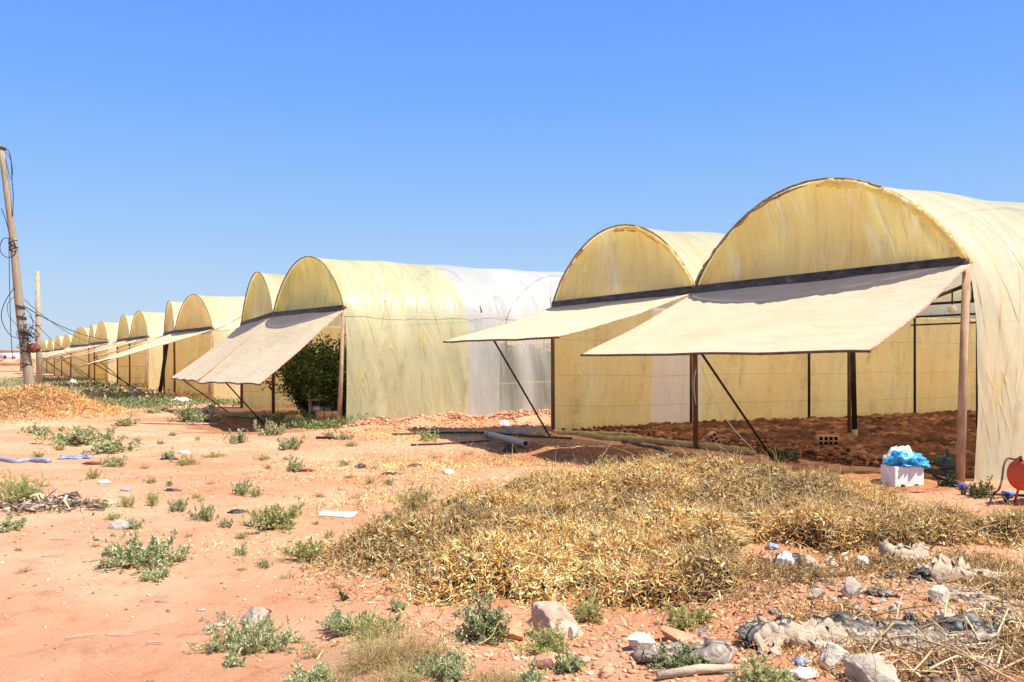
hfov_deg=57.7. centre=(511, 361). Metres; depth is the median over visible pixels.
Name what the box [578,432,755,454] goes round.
tarp roll
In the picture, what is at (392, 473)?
black rag
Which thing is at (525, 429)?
white sack
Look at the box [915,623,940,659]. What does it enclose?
stalk
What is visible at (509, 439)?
grey pipe
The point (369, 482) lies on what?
weed
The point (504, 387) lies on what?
crop plant
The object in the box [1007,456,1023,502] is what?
red drum
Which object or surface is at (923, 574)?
black bag
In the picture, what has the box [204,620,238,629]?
white rag
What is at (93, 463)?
brown rag
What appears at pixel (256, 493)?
weed
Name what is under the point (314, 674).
shrub
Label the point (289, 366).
crop plant
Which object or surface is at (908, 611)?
rubble chip
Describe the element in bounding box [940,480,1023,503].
irrigation pipe
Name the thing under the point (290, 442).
weed
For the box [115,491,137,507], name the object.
weed
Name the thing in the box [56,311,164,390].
greenhouse
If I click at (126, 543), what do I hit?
sprig
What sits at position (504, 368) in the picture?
crop plant
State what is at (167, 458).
black rag
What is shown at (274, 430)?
weed
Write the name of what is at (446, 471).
white bag
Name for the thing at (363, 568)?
dead tuft
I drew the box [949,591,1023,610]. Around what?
bleached husk
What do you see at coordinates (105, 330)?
greenhouse
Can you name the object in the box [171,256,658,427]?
greenhouse
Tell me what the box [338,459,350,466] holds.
weed
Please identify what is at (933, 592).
pale stone
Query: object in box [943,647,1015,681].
stalk
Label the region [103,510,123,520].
weed
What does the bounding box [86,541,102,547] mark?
dead tuft
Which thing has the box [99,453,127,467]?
weed
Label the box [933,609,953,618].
pink stone
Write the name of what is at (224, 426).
damp soil
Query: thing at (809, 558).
grey rag
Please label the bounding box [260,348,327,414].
crop plant
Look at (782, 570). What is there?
dry grass
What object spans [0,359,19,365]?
wall
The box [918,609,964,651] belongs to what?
stalk
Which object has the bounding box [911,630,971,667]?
stalk
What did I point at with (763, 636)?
tan sheet
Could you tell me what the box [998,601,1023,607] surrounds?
stalk
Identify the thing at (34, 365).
greenhouse
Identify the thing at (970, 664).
stalk
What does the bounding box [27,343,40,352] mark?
rag on pole
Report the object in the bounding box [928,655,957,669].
stalk
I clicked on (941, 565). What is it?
rock
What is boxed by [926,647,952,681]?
stalk
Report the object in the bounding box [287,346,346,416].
crop plant
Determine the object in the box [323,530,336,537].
weed
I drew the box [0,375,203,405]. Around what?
ground cover
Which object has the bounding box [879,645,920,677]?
stalk
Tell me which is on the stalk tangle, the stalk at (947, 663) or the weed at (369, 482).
the stalk at (947, 663)
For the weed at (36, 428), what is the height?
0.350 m
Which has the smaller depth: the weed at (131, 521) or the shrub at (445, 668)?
the shrub at (445, 668)
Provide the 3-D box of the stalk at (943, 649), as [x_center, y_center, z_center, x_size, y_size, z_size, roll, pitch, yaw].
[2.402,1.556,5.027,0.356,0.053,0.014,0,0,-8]
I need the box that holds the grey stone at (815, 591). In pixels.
[810,588,825,599]
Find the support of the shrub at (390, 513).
on the ground at (100, 654)
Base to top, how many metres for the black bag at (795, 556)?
0.147 m
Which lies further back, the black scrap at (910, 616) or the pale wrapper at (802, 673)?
the black scrap at (910, 616)
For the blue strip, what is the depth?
15.51 m
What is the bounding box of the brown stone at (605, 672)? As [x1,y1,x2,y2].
[597,665,613,678]
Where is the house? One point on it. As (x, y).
(5, 354)
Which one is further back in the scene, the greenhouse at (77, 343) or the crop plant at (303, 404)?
the greenhouse at (77, 343)
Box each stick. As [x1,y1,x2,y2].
[65,633,94,638]
[105,633,131,635]
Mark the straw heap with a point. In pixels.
(43, 391)
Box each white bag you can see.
[97,479,111,483]
[178,450,189,453]
[443,469,454,473]
[499,420,508,425]
[775,551,794,564]
[882,445,911,465]
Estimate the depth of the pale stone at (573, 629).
5.51 m
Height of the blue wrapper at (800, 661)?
0.050 m
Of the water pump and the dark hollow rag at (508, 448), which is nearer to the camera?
the water pump
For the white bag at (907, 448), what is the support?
in the foam box
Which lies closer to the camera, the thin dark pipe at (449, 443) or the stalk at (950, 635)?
the stalk at (950, 635)
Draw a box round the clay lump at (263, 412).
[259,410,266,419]
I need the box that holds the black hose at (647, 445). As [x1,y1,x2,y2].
[621,439,678,460]
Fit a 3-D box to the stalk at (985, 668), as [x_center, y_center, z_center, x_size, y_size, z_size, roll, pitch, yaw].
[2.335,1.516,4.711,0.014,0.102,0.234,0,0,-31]
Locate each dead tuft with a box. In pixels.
[13,565,36,574]
[37,479,53,487]
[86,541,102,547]
[210,623,228,633]
[280,570,299,579]
[286,640,340,661]
[309,489,330,497]
[327,579,346,588]
[343,490,363,499]
[355,562,371,572]
[425,448,444,457]
[457,448,476,455]
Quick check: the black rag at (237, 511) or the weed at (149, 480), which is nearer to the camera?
the black rag at (237, 511)
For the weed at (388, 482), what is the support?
on the ground at (100, 654)
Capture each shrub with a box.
[0,468,46,502]
[0,510,27,532]
[90,522,192,570]
[133,563,172,582]
[162,399,219,422]
[185,610,316,655]
[222,654,248,668]
[241,495,306,533]
[278,536,325,562]
[279,659,337,681]
[282,413,303,425]
[315,603,375,636]
[337,602,426,640]
[352,502,430,531]
[388,597,407,612]
[390,479,444,515]
[412,637,476,681]
[419,425,439,441]
[450,586,511,646]
[513,617,578,654]
[517,657,547,681]
[551,645,587,674]
[569,596,606,623]
[585,453,634,467]
[645,639,710,669]
[656,601,722,631]
[724,652,809,681]
[755,443,801,462]
[936,473,957,486]
[960,475,998,498]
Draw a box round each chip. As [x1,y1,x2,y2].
[768,608,782,614]
[770,645,782,655]
[827,561,838,568]
[830,669,842,674]
[838,602,862,612]
[871,598,877,603]
[903,609,915,614]
[960,606,973,613]
[975,659,995,671]
[992,613,1015,623]
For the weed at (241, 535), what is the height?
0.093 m
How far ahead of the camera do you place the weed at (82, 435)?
18.40 m
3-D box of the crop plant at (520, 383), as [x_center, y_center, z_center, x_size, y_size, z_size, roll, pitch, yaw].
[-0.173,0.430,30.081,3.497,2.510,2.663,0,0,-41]
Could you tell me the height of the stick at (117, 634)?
0.014 m
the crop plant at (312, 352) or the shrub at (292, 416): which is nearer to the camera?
the shrub at (292, 416)
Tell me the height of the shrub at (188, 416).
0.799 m
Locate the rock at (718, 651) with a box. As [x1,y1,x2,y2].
[630,638,734,664]
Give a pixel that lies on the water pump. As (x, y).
(946, 464)
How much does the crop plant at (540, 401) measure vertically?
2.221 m
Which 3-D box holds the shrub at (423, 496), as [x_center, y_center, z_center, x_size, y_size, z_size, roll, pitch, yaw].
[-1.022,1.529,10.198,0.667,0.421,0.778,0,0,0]
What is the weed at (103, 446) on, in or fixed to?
on the ground at (100, 654)
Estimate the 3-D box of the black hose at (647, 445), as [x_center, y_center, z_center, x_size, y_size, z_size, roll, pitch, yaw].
[2.663,1.641,16.794,0.367,0.141,5.123,0,0,-5]
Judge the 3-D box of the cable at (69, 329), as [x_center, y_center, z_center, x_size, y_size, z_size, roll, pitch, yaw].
[-18.339,-1.399,41.000,0.029,0.825,21.093,0,0,-12]
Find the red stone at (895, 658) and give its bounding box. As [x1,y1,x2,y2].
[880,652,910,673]
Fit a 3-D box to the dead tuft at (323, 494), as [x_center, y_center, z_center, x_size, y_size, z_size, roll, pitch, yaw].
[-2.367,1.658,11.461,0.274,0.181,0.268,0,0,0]
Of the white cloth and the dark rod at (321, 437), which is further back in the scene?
the white cloth
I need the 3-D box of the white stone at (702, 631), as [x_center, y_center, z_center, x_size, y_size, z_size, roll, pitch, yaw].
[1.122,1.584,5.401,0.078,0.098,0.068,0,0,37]
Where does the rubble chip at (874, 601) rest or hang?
on the ground at (100, 654)
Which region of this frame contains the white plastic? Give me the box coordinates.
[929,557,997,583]
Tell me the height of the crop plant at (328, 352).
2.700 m
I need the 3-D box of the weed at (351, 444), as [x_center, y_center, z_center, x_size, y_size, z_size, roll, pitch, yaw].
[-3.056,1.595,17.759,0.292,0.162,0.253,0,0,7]
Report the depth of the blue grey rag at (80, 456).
15.99 m
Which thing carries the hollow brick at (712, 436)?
on the ground at (100, 654)
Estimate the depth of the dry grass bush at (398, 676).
4.61 m
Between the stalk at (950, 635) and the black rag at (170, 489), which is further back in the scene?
the black rag at (170, 489)
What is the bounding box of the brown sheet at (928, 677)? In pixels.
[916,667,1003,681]
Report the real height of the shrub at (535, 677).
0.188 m
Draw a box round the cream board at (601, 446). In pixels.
[539,444,606,447]
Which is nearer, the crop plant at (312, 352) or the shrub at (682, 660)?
the shrub at (682, 660)
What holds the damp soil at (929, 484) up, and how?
on the ground at (100, 654)
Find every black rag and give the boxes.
[59,493,76,496]
[161,457,178,459]
[163,488,180,490]
[227,509,245,513]
[354,463,366,467]
[382,472,402,474]
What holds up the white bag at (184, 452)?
on the ground at (100, 654)
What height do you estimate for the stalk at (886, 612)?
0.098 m
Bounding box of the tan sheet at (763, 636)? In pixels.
[742,614,853,653]
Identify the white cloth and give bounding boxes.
[171,397,195,404]
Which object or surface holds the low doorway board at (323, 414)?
on the ground at (100, 654)
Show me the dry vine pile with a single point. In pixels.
(842, 506)
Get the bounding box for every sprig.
[124,530,142,549]
[338,588,349,600]
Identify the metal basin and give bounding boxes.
[129,386,144,396]
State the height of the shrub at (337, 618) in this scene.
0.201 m
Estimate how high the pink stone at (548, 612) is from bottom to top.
0.304 m
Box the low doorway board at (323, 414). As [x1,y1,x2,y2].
[315,411,341,424]
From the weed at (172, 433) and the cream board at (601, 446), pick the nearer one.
the cream board at (601, 446)
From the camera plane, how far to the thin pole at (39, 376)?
39.92 m
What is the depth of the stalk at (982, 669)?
4.69 m
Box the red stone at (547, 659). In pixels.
[532,651,556,669]
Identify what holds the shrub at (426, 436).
on the ground at (100, 654)
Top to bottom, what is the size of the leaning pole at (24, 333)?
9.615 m
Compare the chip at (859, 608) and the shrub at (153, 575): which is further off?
the shrub at (153, 575)
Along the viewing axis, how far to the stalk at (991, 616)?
5.29 m
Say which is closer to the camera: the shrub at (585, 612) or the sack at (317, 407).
the shrub at (585, 612)
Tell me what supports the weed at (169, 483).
on the ground at (100, 654)
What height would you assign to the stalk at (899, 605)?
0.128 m
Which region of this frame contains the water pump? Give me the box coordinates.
[932,448,955,478]
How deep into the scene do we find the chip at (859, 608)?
5.67 m
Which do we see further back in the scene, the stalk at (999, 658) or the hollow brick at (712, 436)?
the hollow brick at (712, 436)
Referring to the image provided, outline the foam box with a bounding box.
[881,465,923,486]
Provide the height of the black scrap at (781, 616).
0.048 m
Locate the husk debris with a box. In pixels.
[0,488,141,515]
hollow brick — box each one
[704,431,721,443]
[816,435,838,445]
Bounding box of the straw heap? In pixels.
[0,376,166,426]
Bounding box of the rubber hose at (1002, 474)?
[990,457,1019,492]
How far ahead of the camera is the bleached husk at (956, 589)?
5.93 m
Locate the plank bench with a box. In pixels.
[307,399,333,416]
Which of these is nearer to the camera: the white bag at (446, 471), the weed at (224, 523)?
the weed at (224, 523)
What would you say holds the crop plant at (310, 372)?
on the ground at (100, 654)
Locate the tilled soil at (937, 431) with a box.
[581,409,976,477]
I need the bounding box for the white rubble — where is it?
[817,642,849,670]
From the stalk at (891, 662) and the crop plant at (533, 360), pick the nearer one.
the stalk at (891, 662)
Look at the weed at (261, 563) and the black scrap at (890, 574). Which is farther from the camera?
the weed at (261, 563)
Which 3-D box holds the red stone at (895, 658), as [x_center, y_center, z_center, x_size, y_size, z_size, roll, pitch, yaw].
[1.976,1.579,4.808,0.173,0.151,0.099,0,0,6]
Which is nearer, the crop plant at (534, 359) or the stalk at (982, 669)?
the stalk at (982, 669)
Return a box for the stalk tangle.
[775,532,1023,681]
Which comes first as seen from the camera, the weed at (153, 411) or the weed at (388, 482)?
the weed at (388, 482)
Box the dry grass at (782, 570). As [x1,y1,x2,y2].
[697,534,1023,681]
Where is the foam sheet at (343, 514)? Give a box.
[319,510,356,516]
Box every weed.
[17,421,55,434]
[27,450,45,457]
[28,424,112,447]
[55,444,66,450]
[80,434,145,453]
[82,466,102,479]
[91,499,109,507]
[94,425,118,440]
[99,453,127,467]
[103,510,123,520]
[109,414,141,426]
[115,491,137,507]
[124,516,145,528]
[142,406,163,413]
[143,475,157,482]
[144,489,164,506]
[161,446,174,458]
[166,477,174,486]
[167,454,199,465]
[167,496,188,511]
[168,430,179,435]
[186,496,218,521]
[200,451,227,457]
[216,516,233,527]
[223,429,250,443]
[231,478,258,495]
[233,531,250,538]
[233,541,247,554]
[247,488,264,497]
[251,454,273,460]
[253,418,286,435]
[254,556,270,568]
[277,435,304,449]
[286,454,306,471]
[323,429,334,436]
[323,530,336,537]
[331,430,354,439]
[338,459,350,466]
[345,441,359,446]
[362,478,375,484]
[382,478,393,485]
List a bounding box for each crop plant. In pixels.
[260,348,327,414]
[277,342,337,412]
[281,335,335,406]
[283,344,334,394]
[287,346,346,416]
[288,332,345,389]
[290,336,344,408]
[291,344,339,370]
[292,345,339,415]
[295,334,346,377]
[299,334,346,404]
[320,347,346,384]
[328,352,346,389]
[500,342,534,408]
[500,343,550,411]
[500,345,539,410]
[500,346,549,411]
[500,354,514,379]
[502,343,550,409]
[504,344,550,408]
[508,340,549,408]
[509,339,550,409]
[518,346,550,410]
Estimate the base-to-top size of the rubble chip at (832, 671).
0.041 m
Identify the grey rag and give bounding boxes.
[58,454,92,458]
[805,555,821,566]
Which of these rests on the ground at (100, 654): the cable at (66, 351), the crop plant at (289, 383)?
the crop plant at (289, 383)
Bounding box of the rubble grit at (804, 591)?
[677,560,1011,681]
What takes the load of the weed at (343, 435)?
on the ground at (100, 654)
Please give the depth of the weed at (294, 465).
14.22 m
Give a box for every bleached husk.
[949,585,1023,599]
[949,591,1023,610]
[952,592,1023,617]
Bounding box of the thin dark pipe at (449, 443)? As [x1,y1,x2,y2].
[411,440,490,445]
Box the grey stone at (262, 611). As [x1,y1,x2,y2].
[239,606,269,624]
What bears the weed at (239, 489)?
on the ground at (100, 654)
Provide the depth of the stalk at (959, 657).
4.82 m
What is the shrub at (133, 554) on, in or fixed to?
on the ground at (100, 654)
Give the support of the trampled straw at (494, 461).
on the ground at (100, 654)
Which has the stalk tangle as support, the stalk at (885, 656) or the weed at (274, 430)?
the stalk at (885, 656)
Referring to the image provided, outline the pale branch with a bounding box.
[656,664,739,678]
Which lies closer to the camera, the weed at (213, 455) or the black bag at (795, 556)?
the black bag at (795, 556)
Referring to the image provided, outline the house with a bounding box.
[0,350,19,358]
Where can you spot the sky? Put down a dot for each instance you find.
(161, 151)
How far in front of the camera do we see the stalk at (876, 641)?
4.89 m
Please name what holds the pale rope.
hanging from the greenhouse at (823, 297)
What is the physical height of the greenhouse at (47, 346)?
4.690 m
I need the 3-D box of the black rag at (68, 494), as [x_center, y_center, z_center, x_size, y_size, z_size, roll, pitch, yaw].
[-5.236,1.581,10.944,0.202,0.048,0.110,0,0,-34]
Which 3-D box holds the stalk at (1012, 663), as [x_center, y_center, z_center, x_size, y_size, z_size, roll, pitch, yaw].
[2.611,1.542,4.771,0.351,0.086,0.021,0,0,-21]
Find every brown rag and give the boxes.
[82,461,104,464]
[289,468,316,471]
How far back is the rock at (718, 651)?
4.91 m
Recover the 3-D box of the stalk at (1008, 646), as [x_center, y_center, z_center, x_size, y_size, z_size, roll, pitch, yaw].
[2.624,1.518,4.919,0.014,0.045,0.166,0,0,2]
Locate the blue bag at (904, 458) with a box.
[881,449,928,467]
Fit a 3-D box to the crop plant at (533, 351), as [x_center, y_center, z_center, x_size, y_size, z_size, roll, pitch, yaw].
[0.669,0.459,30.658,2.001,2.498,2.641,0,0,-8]
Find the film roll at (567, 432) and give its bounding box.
[556,429,637,435]
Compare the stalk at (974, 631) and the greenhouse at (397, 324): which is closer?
the stalk at (974, 631)
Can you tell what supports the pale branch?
on the ground at (100, 654)
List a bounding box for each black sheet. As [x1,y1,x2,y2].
[735,617,814,648]
[824,611,1003,645]
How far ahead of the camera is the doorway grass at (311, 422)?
24.71 m
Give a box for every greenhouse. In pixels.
[0,343,35,371]
[14,339,54,373]
[31,335,72,375]
[33,327,89,378]
[42,321,118,383]
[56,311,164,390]
[78,294,334,400]
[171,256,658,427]
[443,177,1023,482]
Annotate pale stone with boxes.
[568,625,578,640]
[857,555,868,565]
[927,585,949,604]
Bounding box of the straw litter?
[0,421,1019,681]
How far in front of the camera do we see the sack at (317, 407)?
26.54 m
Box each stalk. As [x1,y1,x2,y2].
[868,604,936,617]
[868,622,893,652]
[878,624,896,650]
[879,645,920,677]
[880,661,904,663]
[882,654,914,657]
[887,632,954,649]
[889,645,922,655]
[890,656,907,663]
[895,592,902,618]
[910,648,932,673]
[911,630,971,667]
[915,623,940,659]
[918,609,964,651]
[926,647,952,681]
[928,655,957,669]
[939,643,985,651]
[942,601,962,619]
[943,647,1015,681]
[943,657,982,665]
[947,634,967,636]
[948,653,959,681]
[951,635,958,662]
[951,645,994,676]
[953,655,996,660]
[960,655,978,672]
[962,644,992,681]
[965,616,984,655]
[971,632,1023,643]
[975,600,1020,642]
[979,615,1000,617]
[986,609,1007,655]
[995,647,1003,668]
[997,658,1023,669]
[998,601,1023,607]
[999,639,1016,656]
[1006,603,1023,629]
[1008,602,1023,620]
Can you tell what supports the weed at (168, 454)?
on the ground at (100, 654)
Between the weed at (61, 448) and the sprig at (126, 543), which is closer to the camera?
the sprig at (126, 543)
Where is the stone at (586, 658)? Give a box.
[580,655,590,663]
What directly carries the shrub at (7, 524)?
on the ground at (100, 654)
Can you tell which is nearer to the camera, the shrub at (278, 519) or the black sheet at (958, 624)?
the black sheet at (958, 624)
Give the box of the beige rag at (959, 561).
[916,553,969,568]
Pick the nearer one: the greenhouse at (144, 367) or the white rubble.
the white rubble
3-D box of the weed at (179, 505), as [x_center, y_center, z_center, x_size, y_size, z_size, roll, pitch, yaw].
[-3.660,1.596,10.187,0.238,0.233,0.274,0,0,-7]
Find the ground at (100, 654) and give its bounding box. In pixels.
[0,366,1023,681]
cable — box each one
[24,299,134,344]
[25,306,136,339]
[29,316,136,363]
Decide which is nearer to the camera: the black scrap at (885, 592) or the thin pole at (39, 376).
the black scrap at (885, 592)
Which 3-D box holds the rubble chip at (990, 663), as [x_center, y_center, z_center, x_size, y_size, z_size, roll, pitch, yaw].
[2.450,1.584,4.773,0.101,0.102,0.094,6,-7,-20]
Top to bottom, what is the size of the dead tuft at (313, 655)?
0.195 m
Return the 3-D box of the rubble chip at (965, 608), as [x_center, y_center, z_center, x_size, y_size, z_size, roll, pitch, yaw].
[2.736,1.515,5.605,0.119,0.080,0.075,9,0,-20]
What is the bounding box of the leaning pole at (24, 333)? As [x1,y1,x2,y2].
[0,146,39,385]
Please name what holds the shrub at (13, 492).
on the ground at (100, 654)
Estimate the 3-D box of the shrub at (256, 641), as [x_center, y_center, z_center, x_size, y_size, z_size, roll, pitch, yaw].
[-1.535,1.604,5.438,0.713,0.294,0.640,0,0,-20]
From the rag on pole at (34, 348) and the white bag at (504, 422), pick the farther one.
the rag on pole at (34, 348)
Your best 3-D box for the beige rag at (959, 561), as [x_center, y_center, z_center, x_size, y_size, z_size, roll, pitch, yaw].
[3.113,1.476,6.683,0.366,0.172,0.214,0,0,0]
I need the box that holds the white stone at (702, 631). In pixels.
[698,626,711,636]
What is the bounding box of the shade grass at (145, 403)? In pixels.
[91,395,239,408]
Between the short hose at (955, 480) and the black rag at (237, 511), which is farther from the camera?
the short hose at (955, 480)
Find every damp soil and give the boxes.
[163,417,368,434]
[484,442,990,492]
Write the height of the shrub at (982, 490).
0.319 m
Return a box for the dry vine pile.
[298,432,1023,614]
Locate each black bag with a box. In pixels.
[773,552,809,565]
[907,567,930,580]
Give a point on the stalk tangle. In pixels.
(1007, 653)
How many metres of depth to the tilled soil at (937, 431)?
20.06 m
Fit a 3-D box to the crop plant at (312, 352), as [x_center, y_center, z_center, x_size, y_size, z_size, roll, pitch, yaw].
[-5.923,0.443,28.950,2.810,2.575,2.088,0,0,7]
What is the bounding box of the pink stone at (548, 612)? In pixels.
[526,601,582,640]
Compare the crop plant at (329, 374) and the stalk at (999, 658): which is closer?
the stalk at (999, 658)
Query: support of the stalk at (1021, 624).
in the stalk tangle
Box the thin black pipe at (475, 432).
[392,431,571,438]
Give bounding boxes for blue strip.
[0,456,51,462]
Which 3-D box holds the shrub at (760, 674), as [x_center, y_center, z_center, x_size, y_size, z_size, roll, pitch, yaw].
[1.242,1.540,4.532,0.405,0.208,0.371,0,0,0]
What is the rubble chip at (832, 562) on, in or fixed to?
on the ground at (100, 654)
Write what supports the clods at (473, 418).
on the ground at (100, 654)
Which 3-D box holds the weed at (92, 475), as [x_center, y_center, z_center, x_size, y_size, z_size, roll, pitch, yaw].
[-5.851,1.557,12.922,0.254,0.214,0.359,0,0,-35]
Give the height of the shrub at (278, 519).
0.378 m
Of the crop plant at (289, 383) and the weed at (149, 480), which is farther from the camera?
the crop plant at (289, 383)
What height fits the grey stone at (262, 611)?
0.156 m
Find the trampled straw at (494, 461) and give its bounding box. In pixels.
[98,421,1023,667]
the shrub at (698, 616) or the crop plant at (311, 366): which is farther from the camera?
the crop plant at (311, 366)
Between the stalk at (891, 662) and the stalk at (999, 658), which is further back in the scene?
the stalk at (999, 658)
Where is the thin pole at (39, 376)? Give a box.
[35,271,42,384]
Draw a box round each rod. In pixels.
[138,422,217,424]
[316,436,344,439]
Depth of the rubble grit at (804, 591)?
5.91 m
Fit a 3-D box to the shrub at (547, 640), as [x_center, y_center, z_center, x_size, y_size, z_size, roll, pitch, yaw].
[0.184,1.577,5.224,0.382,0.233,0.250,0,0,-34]
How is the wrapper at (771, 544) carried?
on the ground at (100, 654)
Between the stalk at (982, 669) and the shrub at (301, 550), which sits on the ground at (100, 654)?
the shrub at (301, 550)
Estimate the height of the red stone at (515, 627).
0.255 m
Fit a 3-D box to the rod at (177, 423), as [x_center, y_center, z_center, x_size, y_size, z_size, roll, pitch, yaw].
[-9.098,1.691,25.274,2.109,0.136,0.098,0,0,-18]
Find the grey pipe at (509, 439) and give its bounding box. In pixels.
[484,431,528,446]
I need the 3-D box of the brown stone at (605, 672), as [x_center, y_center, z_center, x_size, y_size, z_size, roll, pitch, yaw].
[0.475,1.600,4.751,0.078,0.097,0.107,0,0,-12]
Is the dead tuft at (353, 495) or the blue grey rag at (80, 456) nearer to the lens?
the dead tuft at (353, 495)
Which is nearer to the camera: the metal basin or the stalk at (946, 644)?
the stalk at (946, 644)
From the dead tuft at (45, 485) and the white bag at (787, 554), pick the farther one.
the dead tuft at (45, 485)
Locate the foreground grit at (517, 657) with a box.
[316,618,809,681]
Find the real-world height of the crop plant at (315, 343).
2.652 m
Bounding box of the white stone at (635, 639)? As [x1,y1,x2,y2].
[627,632,657,649]
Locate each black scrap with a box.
[773,615,792,620]
[865,587,894,595]
[884,571,900,577]
[902,613,917,620]
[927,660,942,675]
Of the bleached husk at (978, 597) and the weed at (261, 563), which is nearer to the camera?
the bleached husk at (978, 597)
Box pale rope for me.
[701,366,755,451]
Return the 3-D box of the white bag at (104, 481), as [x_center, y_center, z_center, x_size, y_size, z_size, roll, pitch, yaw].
[-5.384,1.589,12.265,0.198,0.056,0.130,0,0,0]
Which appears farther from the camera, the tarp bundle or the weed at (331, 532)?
the tarp bundle
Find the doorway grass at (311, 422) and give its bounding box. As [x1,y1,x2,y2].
[240,410,375,429]
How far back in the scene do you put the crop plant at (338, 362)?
25.75 m
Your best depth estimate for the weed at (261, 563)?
7.52 m
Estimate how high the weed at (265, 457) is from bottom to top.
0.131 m
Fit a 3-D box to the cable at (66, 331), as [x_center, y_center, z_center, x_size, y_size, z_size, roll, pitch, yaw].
[-18.360,-1.396,41.000,0.018,1.320,21.084,0,0,-12]
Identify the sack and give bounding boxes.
[312,405,323,409]
[502,425,545,435]
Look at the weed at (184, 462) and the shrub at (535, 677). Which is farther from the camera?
the weed at (184, 462)
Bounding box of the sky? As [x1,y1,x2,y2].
[0,0,1023,349]
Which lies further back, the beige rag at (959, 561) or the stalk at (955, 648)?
the beige rag at (959, 561)
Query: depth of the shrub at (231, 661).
5.06 m
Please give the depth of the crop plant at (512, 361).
29.17 m
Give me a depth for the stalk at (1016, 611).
5.32 m
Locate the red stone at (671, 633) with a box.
[661,625,698,640]
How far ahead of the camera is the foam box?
12.33 m
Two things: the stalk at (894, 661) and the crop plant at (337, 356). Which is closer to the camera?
the stalk at (894, 661)
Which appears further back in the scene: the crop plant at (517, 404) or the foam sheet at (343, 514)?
the crop plant at (517, 404)
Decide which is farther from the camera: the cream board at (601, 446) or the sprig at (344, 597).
the cream board at (601, 446)
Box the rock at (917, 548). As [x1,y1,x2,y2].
[878,540,930,562]
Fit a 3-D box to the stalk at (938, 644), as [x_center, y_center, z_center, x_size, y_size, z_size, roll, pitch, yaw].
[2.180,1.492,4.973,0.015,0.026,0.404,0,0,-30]
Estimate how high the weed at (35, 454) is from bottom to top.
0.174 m
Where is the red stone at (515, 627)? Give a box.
[494,614,522,640]
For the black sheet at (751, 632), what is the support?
on the ground at (100, 654)
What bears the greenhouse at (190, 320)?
on the ground at (100, 654)
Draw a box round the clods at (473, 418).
[320,409,556,434]
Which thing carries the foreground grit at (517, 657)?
on the ground at (100, 654)
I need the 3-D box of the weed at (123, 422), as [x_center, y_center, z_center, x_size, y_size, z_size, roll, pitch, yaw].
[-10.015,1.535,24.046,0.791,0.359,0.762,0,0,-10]
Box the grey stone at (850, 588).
[842,576,861,598]
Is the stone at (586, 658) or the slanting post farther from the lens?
the slanting post
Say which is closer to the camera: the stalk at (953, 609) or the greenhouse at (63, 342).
the stalk at (953, 609)
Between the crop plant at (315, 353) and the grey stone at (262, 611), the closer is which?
the grey stone at (262, 611)
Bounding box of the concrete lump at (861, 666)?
[843,653,899,681]
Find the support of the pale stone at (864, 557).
on the ground at (100, 654)
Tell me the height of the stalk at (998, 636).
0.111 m
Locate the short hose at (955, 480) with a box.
[936,475,967,484]
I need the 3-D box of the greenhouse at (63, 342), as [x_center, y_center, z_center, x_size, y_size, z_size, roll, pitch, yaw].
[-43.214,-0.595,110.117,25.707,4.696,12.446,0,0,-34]
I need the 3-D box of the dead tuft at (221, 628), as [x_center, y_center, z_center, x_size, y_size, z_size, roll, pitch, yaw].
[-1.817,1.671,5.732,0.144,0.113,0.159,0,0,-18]
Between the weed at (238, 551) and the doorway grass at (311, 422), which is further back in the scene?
the doorway grass at (311, 422)
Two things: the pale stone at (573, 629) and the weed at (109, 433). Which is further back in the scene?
the weed at (109, 433)
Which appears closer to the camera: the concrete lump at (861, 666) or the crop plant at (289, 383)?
the concrete lump at (861, 666)
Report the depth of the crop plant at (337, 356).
27.06 m
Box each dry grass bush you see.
[317,617,468,678]
[320,638,442,681]
[467,657,539,681]
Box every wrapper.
[765,542,780,548]
[790,666,818,679]
[791,656,810,666]
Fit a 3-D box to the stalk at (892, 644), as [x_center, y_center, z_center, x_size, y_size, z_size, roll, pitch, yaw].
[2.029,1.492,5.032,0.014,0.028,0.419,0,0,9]
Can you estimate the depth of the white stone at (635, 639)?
5.20 m
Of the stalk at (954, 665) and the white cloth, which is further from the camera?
the white cloth
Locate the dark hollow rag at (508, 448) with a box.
[502,445,516,451]
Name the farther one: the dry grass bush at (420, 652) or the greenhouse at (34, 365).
the greenhouse at (34, 365)
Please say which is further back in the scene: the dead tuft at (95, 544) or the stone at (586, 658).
the dead tuft at (95, 544)
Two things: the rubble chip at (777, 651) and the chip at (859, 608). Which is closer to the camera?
the rubble chip at (777, 651)
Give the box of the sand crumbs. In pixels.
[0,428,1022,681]
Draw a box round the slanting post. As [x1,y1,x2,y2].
[158,344,168,396]
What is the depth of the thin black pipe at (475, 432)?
19.88 m
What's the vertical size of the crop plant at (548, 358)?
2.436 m
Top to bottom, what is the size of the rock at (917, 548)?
0.157 m
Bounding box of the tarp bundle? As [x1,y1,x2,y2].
[212,411,285,418]

